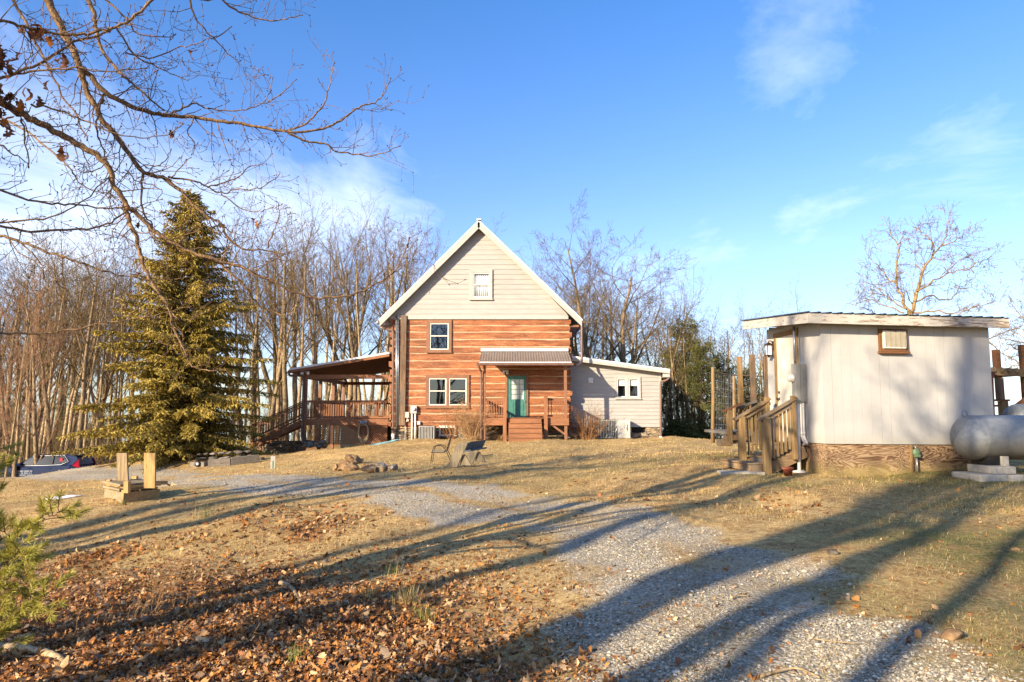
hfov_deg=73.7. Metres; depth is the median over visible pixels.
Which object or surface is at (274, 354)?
bare tree
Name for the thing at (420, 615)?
grass tuft
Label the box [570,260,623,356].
bare tree
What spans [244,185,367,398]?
bare tree
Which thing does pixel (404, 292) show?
bare tree
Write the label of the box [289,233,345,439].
bare tree
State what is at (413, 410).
electric meter
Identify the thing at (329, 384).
bare tree
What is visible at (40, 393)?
bare tree
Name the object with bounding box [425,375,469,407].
window
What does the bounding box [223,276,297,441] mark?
bare tree
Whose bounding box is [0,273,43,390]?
bare tree
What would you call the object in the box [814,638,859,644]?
fallen branch
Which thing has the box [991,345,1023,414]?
pergola
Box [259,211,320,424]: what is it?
bare tree
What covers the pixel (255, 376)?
bare tree
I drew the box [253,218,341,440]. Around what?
bare tree
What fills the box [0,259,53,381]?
bare tree
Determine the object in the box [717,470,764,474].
stepping stone
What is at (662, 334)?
bare tree
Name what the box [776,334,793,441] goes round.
shed door
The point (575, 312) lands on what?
bare tree
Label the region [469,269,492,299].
window
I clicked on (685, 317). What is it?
bare tree
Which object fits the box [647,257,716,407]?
bare tree
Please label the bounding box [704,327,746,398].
bare tree
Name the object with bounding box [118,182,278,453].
bare tree
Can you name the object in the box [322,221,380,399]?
bare tree
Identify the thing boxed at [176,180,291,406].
bare tree
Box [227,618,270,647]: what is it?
dry weed
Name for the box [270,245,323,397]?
bare tree
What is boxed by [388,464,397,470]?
fire ring stone
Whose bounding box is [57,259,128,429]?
bare tree
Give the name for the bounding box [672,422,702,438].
cedar shrub
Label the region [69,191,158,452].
bare tree
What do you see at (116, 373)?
bare tree
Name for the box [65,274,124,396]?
bare tree
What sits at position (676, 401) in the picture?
pine tree
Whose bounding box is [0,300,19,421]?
bare tree
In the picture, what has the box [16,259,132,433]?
bare tree
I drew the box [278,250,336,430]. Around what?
bare tree
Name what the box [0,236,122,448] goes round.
bare tree
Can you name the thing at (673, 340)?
bare tree
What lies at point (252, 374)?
bare tree
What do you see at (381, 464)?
fire ring stone
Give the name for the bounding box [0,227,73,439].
bare tree
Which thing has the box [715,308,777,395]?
bare tree
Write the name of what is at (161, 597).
dry weed
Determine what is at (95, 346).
bare tree
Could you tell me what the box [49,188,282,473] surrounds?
spruce tree
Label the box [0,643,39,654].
dead log
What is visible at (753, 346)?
bare tree
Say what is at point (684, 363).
bare tree
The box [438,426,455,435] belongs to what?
basement window
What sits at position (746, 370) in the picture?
pine tree
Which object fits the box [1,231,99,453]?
bare tree
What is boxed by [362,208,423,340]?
bare tree
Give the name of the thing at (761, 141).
sky
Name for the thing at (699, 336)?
bare tree
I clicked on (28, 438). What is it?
bare tree
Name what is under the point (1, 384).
bare tree
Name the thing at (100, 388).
bare tree
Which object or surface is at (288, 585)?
fallen branch
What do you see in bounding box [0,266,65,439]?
bare tree
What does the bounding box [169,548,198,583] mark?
dry weed
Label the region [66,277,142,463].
bare tree
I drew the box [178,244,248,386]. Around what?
bare tree
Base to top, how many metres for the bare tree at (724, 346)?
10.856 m
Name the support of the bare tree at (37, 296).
on the ground at (982, 550)
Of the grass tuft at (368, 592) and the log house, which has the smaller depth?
the grass tuft at (368, 592)
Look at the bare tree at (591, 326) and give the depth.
49.80 m
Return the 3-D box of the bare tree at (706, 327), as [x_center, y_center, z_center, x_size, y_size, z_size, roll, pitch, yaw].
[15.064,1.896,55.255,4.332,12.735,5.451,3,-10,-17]
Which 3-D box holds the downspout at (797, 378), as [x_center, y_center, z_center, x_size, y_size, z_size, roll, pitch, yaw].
[5.943,1.225,14.190,0.380,3.090,0.290,1,-6,-6]
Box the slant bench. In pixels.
[447,440,486,467]
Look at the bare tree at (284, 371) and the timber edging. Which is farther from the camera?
the bare tree at (284, 371)
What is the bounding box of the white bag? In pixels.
[46,495,84,499]
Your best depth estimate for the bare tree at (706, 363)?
46.74 m
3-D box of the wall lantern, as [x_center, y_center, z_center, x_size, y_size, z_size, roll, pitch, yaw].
[5.889,0.181,15.598,0.203,0.386,0.148,1,-6,-6]
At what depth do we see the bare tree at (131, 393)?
49.27 m
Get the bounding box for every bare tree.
[0,214,67,461]
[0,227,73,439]
[0,233,90,450]
[0,234,43,465]
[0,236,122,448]
[0,241,90,434]
[0,246,36,436]
[0,246,100,464]
[0,256,86,461]
[0,257,54,419]
[0,257,66,446]
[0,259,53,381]
[0,263,71,459]
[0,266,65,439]
[0,268,63,477]
[0,268,66,364]
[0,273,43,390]
[0,286,76,476]
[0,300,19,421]
[1,192,148,437]
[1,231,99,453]
[1,260,81,462]
[2,246,80,452]
[3,272,81,399]
[4,244,109,454]
[5,252,92,410]
[13,246,110,445]
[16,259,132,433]
[18,289,139,451]
[21,247,121,426]
[22,203,109,454]
[23,206,141,450]
[35,213,191,456]
[36,226,138,452]
[36,273,142,450]
[44,267,107,450]
[45,224,107,464]
[47,260,140,450]
[50,245,136,452]
[53,226,158,426]
[53,261,104,413]
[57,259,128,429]
[57,270,128,410]
[62,264,115,438]
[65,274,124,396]
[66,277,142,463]
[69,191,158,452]
[73,265,119,394]
[75,248,109,418]
[76,269,146,424]
[78,262,151,461]
[85,283,140,441]
[87,219,179,438]
[87,257,141,442]
[98,279,131,375]
[100,284,140,422]
[105,210,160,440]
[113,272,182,381]
[113,328,140,439]
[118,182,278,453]
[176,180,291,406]
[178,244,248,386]
[210,214,362,440]
[214,267,311,447]
[215,233,315,449]
[215,259,273,443]
[219,218,325,348]
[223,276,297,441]
[224,215,299,449]
[225,247,282,376]
[235,190,334,440]
[239,236,341,438]
[240,225,311,430]
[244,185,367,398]
[247,233,301,440]
[247,238,356,440]
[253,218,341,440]
[255,200,360,431]
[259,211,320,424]
[259,235,385,437]
[264,230,348,440]
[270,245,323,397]
[276,223,358,395]
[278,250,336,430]
[281,165,385,415]
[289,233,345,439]
[292,191,416,440]
[292,220,401,415]
[295,221,366,399]
[306,225,370,443]
[316,216,402,356]
[321,232,381,440]
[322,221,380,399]
[335,209,415,414]
[336,209,393,355]
[343,226,430,325]
[347,205,419,415]
[347,216,431,399]
[350,217,431,421]
[359,244,427,381]
[361,206,448,415]
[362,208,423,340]
[364,229,413,352]
[407,239,441,284]
[415,212,520,269]
[518,238,555,281]
[530,189,658,359]
[538,244,596,311]
[548,277,603,356]
[549,271,612,357]
[555,264,647,360]
[556,277,629,360]
[558,227,707,363]
[564,267,608,357]
[565,287,595,355]
[567,261,631,361]
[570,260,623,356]
[573,287,632,359]
[577,269,637,360]
[578,296,665,366]
[586,264,632,359]
[595,260,666,363]
[595,291,653,365]
[595,291,662,363]
[607,296,655,363]
[610,279,664,364]
[613,293,686,366]
[636,275,688,422]
[638,283,718,410]
[640,304,676,413]
[645,288,683,366]
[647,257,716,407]
[647,294,708,415]
[650,305,675,367]
[651,310,721,418]
[654,299,694,419]
[656,273,711,432]
[660,315,702,419]
[668,292,714,405]
[678,293,726,409]
[679,323,738,437]
[686,304,757,402]
[701,308,748,405]
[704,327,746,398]
[707,324,745,392]
[708,326,757,437]
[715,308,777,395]
[718,297,757,381]
[722,292,783,394]
[724,327,766,372]
[728,298,773,412]
[749,301,812,362]
[766,273,845,332]
[838,201,1023,368]
[991,257,1023,367]
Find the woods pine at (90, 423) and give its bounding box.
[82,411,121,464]
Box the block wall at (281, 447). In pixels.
[258,441,301,454]
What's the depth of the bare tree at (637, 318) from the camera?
56.12 m
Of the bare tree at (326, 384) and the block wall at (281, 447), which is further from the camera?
the bare tree at (326, 384)
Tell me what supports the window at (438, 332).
in the log house
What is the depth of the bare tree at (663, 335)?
54.16 m
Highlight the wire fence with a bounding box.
[711,367,762,442]
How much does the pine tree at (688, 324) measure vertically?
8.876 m
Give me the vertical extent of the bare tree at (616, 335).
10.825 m
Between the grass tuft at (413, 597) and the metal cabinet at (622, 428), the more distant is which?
the metal cabinet at (622, 428)
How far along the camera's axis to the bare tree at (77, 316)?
60.38 m
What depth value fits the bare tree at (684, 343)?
50.52 m
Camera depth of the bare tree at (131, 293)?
51.71 m
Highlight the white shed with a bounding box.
[741,311,1008,475]
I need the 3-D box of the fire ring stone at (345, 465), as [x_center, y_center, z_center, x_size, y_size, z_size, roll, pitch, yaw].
[-4.614,3.525,19.251,0.672,0.344,0.432,-1,-6,8]
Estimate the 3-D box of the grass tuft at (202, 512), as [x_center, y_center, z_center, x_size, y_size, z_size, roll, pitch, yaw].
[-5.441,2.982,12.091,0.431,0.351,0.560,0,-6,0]
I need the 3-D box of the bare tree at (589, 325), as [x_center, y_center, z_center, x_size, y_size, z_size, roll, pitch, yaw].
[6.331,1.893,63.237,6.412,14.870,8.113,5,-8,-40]
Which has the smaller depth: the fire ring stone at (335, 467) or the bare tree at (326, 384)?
the fire ring stone at (335, 467)
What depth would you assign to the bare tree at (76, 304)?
64.72 m
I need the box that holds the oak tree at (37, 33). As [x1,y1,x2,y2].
[0,0,465,400]
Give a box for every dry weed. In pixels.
[60,594,115,635]
[124,576,181,621]
[142,573,197,615]
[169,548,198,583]
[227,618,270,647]
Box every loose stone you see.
[827,549,839,554]
[910,625,924,632]
[939,628,963,641]
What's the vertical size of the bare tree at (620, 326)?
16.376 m
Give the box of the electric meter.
[410,406,416,439]
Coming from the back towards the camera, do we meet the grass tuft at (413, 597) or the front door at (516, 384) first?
the front door at (516, 384)
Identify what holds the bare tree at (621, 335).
on the ground at (982, 550)
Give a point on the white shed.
(870, 410)
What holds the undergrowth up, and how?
on the ground at (982, 550)
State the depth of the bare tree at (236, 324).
51.57 m
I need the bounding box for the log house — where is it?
[251,219,671,450]
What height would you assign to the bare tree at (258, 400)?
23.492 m
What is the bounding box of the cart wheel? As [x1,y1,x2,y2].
[194,461,200,466]
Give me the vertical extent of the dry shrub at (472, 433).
2.266 m
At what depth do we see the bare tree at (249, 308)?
56.28 m
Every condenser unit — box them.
[419,425,435,438]
[596,419,615,437]
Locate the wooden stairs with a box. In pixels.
[721,396,808,473]
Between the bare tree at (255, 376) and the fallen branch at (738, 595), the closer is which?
the fallen branch at (738, 595)
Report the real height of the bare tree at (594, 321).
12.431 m
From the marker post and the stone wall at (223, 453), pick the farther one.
the stone wall at (223, 453)
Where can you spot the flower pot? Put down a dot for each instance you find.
(787, 471)
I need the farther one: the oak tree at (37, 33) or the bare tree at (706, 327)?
the bare tree at (706, 327)
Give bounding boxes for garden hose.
[358,421,368,442]
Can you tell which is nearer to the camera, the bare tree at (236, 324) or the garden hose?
the garden hose
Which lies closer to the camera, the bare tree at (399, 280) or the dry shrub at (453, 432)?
the dry shrub at (453, 432)
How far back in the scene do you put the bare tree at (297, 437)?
48.96 m
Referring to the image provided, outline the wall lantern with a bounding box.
[764,341,773,356]
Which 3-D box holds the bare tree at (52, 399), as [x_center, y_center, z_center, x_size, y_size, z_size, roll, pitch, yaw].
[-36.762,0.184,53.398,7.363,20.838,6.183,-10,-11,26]
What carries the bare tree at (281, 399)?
on the ground at (982, 550)
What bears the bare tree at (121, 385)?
on the ground at (982, 550)
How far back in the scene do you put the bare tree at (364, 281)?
57.00 m
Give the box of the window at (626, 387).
[615,376,641,398]
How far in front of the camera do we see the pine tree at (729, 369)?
46.77 m
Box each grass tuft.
[192,503,215,519]
[287,642,315,665]
[357,586,382,600]
[380,560,403,575]
[392,584,423,606]
[409,602,435,620]
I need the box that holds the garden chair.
[430,435,452,461]
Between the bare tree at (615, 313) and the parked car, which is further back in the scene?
the bare tree at (615, 313)
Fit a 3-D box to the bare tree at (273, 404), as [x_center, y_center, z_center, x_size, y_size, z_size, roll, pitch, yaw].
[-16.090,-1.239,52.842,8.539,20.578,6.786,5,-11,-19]
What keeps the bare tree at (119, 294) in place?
on the ground at (982, 550)
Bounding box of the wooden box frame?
[103,453,167,502]
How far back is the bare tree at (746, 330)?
59.59 m
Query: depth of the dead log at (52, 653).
4.97 m
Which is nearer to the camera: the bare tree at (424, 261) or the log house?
the log house
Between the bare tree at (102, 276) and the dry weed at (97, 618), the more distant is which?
the bare tree at (102, 276)
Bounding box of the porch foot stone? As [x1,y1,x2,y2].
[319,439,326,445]
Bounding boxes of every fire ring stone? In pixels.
[333,464,338,470]
[337,460,359,470]
[344,454,363,463]
[359,465,379,472]
[374,462,388,467]
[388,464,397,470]
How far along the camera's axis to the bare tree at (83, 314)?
67.90 m
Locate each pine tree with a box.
[656,345,688,421]
[658,311,719,422]
[677,335,729,427]
[697,350,749,433]
[727,363,763,428]
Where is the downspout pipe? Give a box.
[370,439,398,444]
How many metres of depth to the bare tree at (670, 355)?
43.89 m
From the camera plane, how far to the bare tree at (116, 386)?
63.54 m
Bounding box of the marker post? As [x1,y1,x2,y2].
[270,456,275,468]
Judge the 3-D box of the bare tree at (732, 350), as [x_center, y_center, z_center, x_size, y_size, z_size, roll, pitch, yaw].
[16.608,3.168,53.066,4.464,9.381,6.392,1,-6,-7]
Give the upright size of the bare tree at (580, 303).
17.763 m
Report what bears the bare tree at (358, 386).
on the ground at (982, 550)
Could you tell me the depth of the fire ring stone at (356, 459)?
21.76 m
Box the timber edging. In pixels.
[190,455,259,466]
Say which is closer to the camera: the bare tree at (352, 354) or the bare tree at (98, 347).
the bare tree at (352, 354)
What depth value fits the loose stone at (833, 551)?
6.67 m
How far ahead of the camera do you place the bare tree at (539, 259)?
65.37 m
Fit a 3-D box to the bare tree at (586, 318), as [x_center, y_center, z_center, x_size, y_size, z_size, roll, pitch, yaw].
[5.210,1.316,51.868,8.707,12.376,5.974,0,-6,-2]
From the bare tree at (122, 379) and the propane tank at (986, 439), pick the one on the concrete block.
the propane tank at (986, 439)
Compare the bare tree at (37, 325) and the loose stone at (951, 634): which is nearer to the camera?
the loose stone at (951, 634)
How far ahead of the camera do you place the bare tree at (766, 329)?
64.86 m
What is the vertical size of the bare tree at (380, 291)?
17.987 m
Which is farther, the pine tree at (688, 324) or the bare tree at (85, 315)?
the bare tree at (85, 315)
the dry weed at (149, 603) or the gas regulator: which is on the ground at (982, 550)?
the dry weed at (149, 603)
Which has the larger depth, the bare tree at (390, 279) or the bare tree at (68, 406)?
the bare tree at (390, 279)
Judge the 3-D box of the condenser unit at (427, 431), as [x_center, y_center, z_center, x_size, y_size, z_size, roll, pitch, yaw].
[-4.224,4.576,34.109,0.768,0.729,0.800,0,-6,0]
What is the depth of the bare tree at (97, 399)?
59.64 m
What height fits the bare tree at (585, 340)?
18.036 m
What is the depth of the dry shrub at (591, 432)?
33.62 m
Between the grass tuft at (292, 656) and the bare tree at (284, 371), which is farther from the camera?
the bare tree at (284, 371)
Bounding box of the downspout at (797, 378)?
[787,326,808,472]
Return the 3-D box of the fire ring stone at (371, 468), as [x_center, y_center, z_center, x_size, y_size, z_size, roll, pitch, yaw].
[-3.550,3.189,16.836,0.546,0.261,0.395,-1,-6,12]
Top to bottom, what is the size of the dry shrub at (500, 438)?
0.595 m
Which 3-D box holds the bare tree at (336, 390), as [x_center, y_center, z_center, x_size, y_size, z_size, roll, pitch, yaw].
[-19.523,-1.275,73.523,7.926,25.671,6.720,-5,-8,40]
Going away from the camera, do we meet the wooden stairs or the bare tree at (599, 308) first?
the wooden stairs
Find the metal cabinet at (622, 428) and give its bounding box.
[616,420,629,437]
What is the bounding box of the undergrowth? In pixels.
[0,365,763,465]
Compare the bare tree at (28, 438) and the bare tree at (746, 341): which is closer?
the bare tree at (28, 438)
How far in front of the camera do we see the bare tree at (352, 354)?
49.84 m
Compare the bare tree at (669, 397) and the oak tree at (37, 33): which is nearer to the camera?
the oak tree at (37, 33)
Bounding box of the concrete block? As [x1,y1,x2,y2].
[952,464,1023,481]
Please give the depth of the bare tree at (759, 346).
52.42 m
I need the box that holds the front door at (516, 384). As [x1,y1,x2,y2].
[508,376,525,416]
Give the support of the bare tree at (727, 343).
on the ground at (982, 550)
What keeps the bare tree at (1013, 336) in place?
on the ground at (982, 550)
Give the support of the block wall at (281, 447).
on the ground at (982, 550)
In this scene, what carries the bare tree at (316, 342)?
on the ground at (982, 550)
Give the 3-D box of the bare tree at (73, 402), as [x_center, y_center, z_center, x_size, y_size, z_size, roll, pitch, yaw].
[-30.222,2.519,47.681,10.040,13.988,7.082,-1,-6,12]
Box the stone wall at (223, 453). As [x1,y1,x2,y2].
[195,450,264,461]
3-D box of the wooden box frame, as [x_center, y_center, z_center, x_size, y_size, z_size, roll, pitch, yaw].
[-7.586,2.792,13.785,1.399,1.092,0.939,-4,-7,33]
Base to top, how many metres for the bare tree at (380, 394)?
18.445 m
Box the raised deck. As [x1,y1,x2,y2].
[704,355,771,445]
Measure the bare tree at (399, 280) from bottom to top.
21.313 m
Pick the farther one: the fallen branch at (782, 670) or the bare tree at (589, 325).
the bare tree at (589, 325)
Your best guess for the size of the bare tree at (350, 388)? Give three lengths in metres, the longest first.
20.555 x 11.831 x 9.402 m
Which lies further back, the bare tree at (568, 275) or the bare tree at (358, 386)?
the bare tree at (568, 275)
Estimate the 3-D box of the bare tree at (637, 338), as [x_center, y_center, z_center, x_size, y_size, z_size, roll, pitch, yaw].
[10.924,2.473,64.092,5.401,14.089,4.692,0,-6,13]
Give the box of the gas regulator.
[909,445,920,472]
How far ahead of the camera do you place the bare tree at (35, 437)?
36.11 m
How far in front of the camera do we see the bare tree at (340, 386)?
55.69 m
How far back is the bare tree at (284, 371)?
49.74 m
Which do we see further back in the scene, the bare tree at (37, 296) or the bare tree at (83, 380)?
the bare tree at (37, 296)
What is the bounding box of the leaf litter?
[0,451,1023,681]
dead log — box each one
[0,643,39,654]
[40,648,64,661]
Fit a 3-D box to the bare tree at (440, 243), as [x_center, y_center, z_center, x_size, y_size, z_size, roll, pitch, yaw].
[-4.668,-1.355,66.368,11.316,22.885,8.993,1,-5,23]
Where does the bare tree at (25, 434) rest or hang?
on the ground at (982, 550)
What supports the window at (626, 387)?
in the log house
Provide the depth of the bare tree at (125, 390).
69.15 m
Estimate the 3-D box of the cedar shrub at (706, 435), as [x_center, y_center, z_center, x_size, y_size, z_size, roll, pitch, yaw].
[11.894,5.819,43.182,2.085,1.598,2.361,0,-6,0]
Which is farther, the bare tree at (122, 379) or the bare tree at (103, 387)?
the bare tree at (122, 379)
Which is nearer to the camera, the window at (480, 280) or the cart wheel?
the cart wheel
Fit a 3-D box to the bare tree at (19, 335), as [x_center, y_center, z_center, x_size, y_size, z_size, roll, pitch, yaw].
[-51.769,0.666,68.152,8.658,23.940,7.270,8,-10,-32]
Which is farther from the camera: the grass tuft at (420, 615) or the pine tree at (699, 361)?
the pine tree at (699, 361)
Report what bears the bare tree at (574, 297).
on the ground at (982, 550)
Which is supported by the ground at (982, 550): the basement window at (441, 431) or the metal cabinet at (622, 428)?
the metal cabinet at (622, 428)
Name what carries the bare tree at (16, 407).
on the ground at (982, 550)
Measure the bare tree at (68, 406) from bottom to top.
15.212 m
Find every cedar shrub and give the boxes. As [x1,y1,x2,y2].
[662,418,682,435]
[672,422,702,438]
[694,421,717,438]
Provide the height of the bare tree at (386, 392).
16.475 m
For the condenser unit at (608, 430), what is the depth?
34.69 m
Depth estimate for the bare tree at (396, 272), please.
61.41 m
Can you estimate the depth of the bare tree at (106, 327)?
63.96 m
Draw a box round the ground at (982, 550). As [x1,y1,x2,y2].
[0,436,1023,681]
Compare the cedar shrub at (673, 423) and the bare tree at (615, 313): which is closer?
the cedar shrub at (673, 423)
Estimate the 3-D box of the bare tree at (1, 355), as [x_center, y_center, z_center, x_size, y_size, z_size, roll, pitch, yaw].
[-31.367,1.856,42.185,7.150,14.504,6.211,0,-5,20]
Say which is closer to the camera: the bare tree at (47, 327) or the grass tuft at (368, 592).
the grass tuft at (368, 592)
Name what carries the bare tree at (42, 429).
on the ground at (982, 550)
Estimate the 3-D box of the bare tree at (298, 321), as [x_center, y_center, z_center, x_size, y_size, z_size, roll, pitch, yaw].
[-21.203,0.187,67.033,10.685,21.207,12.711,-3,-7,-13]
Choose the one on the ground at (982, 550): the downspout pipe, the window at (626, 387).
the downspout pipe
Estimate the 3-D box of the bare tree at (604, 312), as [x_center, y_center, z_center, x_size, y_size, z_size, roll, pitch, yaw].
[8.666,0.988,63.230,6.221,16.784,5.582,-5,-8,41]
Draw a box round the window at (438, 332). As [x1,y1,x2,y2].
[426,320,451,352]
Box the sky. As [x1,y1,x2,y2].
[0,0,1023,447]
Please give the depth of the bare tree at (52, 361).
45.54 m
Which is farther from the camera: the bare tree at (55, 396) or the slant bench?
the bare tree at (55, 396)
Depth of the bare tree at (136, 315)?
47.96 m
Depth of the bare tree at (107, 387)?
47.86 m
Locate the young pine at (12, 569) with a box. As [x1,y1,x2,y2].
[0,438,92,653]
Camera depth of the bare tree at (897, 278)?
27.53 m
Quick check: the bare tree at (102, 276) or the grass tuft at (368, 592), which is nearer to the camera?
the grass tuft at (368, 592)
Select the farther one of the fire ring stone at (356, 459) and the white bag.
the fire ring stone at (356, 459)
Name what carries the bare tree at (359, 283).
on the ground at (982, 550)
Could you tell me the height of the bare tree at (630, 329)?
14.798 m
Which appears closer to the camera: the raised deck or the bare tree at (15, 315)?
the raised deck
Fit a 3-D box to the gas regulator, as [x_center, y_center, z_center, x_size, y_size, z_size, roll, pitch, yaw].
[8.042,2.428,13.575,0.164,0.714,0.153,1,-6,-6]
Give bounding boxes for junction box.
[405,412,408,437]
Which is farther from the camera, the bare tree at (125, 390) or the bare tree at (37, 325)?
the bare tree at (125, 390)
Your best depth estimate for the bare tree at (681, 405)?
45.38 m
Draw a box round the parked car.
[0,453,96,477]
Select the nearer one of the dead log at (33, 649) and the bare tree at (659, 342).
the dead log at (33, 649)
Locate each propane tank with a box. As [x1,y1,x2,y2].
[950,410,1023,465]
[1002,404,1023,414]
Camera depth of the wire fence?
21.01 m
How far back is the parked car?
35.81 m
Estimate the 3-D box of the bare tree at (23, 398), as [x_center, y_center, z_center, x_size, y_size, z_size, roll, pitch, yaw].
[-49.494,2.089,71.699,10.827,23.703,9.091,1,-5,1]
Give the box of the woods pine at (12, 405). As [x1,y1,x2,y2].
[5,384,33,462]
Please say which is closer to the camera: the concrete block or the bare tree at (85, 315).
the concrete block
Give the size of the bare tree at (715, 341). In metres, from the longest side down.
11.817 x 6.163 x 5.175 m
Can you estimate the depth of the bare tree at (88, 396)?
44.10 m
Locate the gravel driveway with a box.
[0,460,1023,681]
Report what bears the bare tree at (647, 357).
on the ground at (982, 550)
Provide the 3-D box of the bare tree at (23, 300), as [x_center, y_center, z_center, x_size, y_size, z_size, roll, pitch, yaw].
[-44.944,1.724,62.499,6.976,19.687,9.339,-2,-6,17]
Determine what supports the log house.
on the ground at (982, 550)
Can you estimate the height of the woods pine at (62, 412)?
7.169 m
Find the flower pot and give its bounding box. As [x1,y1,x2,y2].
[782,467,793,475]
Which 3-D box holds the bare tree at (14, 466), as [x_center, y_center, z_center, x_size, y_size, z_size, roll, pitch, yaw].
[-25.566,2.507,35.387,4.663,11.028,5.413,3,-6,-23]
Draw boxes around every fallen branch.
[278,580,297,596]
[730,594,749,598]
[759,667,819,677]
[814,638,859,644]
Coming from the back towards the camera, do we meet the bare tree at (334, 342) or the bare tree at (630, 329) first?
the bare tree at (630, 329)
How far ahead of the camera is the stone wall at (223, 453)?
27.56 m
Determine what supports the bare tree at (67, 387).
on the ground at (982, 550)
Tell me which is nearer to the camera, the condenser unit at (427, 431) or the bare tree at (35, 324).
the condenser unit at (427, 431)
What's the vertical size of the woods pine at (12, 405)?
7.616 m
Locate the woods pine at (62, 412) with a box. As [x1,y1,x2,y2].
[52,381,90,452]
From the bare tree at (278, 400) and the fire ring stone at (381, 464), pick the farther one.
the bare tree at (278, 400)
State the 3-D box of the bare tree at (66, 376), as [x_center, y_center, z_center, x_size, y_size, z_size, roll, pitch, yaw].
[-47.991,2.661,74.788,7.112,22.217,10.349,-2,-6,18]
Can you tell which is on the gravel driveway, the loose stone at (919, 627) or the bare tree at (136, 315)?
the loose stone at (919, 627)
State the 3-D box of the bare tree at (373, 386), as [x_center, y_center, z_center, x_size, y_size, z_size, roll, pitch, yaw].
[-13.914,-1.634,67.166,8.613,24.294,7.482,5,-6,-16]
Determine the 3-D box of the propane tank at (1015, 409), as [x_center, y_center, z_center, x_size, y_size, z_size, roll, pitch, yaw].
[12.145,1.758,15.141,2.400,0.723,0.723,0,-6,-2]
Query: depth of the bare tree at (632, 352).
47.54 m
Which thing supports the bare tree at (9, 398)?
on the ground at (982, 550)
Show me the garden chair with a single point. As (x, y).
(440, 451)
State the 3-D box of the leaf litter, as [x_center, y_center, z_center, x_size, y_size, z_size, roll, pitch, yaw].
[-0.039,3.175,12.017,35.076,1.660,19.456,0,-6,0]
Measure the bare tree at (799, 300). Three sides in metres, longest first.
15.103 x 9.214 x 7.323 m
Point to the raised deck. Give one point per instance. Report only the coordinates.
(729, 435)
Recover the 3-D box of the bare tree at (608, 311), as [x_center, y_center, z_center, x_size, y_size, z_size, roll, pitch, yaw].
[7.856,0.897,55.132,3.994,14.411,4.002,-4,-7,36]
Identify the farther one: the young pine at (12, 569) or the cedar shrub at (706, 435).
the cedar shrub at (706, 435)
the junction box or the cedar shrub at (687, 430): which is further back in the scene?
the cedar shrub at (687, 430)
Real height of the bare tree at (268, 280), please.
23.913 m
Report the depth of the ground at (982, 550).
10.18 m
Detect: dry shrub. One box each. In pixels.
[432,401,471,438]
[438,397,502,439]
[491,432,509,440]
[550,400,614,439]

